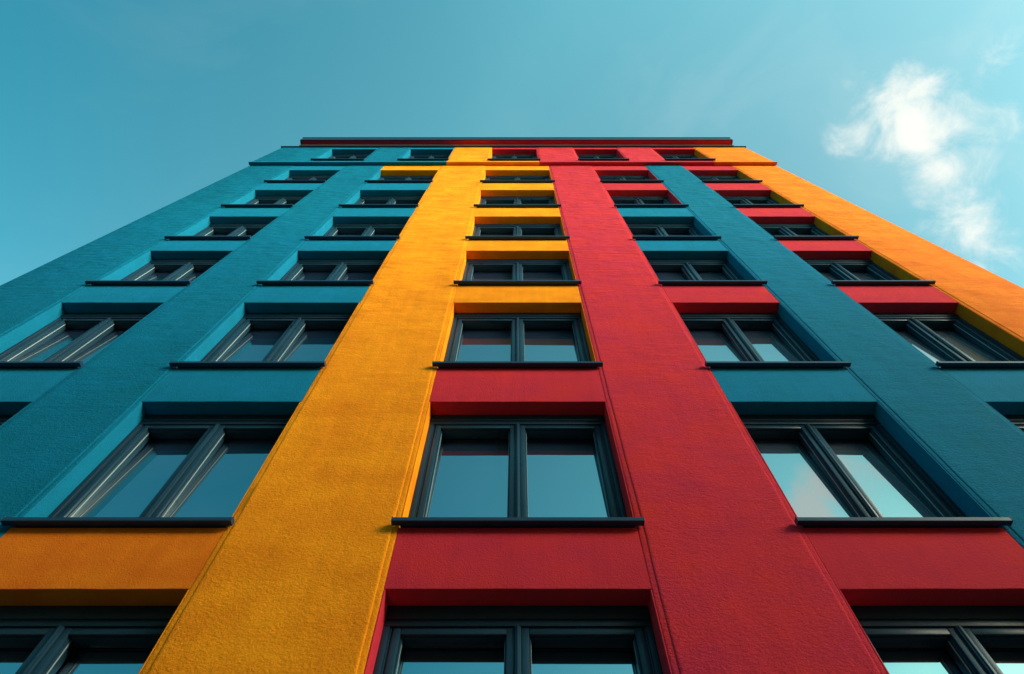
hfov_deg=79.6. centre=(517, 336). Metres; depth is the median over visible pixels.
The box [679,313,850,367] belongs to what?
window
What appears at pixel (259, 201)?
window
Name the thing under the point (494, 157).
window
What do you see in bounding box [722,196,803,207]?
window
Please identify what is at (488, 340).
window
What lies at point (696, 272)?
window
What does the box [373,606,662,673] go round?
window
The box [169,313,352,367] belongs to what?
window
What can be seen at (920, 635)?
window
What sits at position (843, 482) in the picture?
window
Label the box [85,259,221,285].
window
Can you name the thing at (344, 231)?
window
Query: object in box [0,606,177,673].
window
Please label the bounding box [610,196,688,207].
window
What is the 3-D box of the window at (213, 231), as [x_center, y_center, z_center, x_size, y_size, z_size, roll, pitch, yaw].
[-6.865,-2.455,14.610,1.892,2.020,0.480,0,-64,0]
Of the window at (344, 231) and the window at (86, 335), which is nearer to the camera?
the window at (86, 335)
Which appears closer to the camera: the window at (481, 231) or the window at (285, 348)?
the window at (285, 348)
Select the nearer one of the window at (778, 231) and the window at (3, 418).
the window at (3, 418)
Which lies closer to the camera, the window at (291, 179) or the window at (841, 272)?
the window at (841, 272)
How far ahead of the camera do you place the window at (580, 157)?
21.87 m
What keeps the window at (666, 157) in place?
in the apartment building
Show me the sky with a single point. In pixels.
(910, 113)
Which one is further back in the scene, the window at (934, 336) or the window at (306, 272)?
the window at (306, 272)
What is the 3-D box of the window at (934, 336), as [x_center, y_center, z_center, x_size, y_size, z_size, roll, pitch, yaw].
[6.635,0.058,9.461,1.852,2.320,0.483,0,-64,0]
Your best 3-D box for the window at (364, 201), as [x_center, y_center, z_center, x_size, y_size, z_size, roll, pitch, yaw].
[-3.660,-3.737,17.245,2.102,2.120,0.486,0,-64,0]
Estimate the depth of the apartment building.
7.36 m
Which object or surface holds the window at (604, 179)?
in the apartment building
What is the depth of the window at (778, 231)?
15.20 m
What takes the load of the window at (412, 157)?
in the apartment building
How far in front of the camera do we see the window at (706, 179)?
19.00 m
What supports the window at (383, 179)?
in the apartment building
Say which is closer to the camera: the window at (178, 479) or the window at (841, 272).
the window at (178, 479)
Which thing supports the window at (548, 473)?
in the apartment building
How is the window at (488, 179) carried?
in the apartment building
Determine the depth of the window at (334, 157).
21.87 m
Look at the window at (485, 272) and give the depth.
12.67 m
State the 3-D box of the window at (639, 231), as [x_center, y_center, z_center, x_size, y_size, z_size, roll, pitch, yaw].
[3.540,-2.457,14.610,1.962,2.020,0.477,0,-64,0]
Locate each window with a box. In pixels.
[0,313,149,368]
[0,415,13,425]
[0,415,291,527]
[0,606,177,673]
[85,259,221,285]
[164,224,267,239]
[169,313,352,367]
[221,196,304,207]
[256,259,384,285]
[264,176,331,182]
[304,224,405,239]
[310,155,368,160]
[338,196,421,207]
[364,176,433,182]
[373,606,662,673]
[391,415,644,527]
[397,155,449,160]
[432,313,602,367]
[454,259,580,285]
[465,224,569,239]
[474,196,560,207]
[480,176,554,182]
[487,155,539,160]
[577,155,628,160]
[599,176,663,182]
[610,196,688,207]
[627,224,721,239]
[647,259,767,285]
[660,155,715,160]
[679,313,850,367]
[696,176,762,182]
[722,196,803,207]
[738,415,1012,527]
[758,224,858,239]
[803,259,935,285]
[850,606,1023,673]
[872,313,1023,368]
[1003,415,1023,431]
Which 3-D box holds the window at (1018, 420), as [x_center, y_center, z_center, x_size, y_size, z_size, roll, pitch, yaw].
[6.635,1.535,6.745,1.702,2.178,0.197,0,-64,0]
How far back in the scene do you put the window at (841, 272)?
12.54 m
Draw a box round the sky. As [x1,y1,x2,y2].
[0,0,1023,287]
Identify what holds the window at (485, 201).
in the apartment building
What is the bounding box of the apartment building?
[0,137,1023,673]

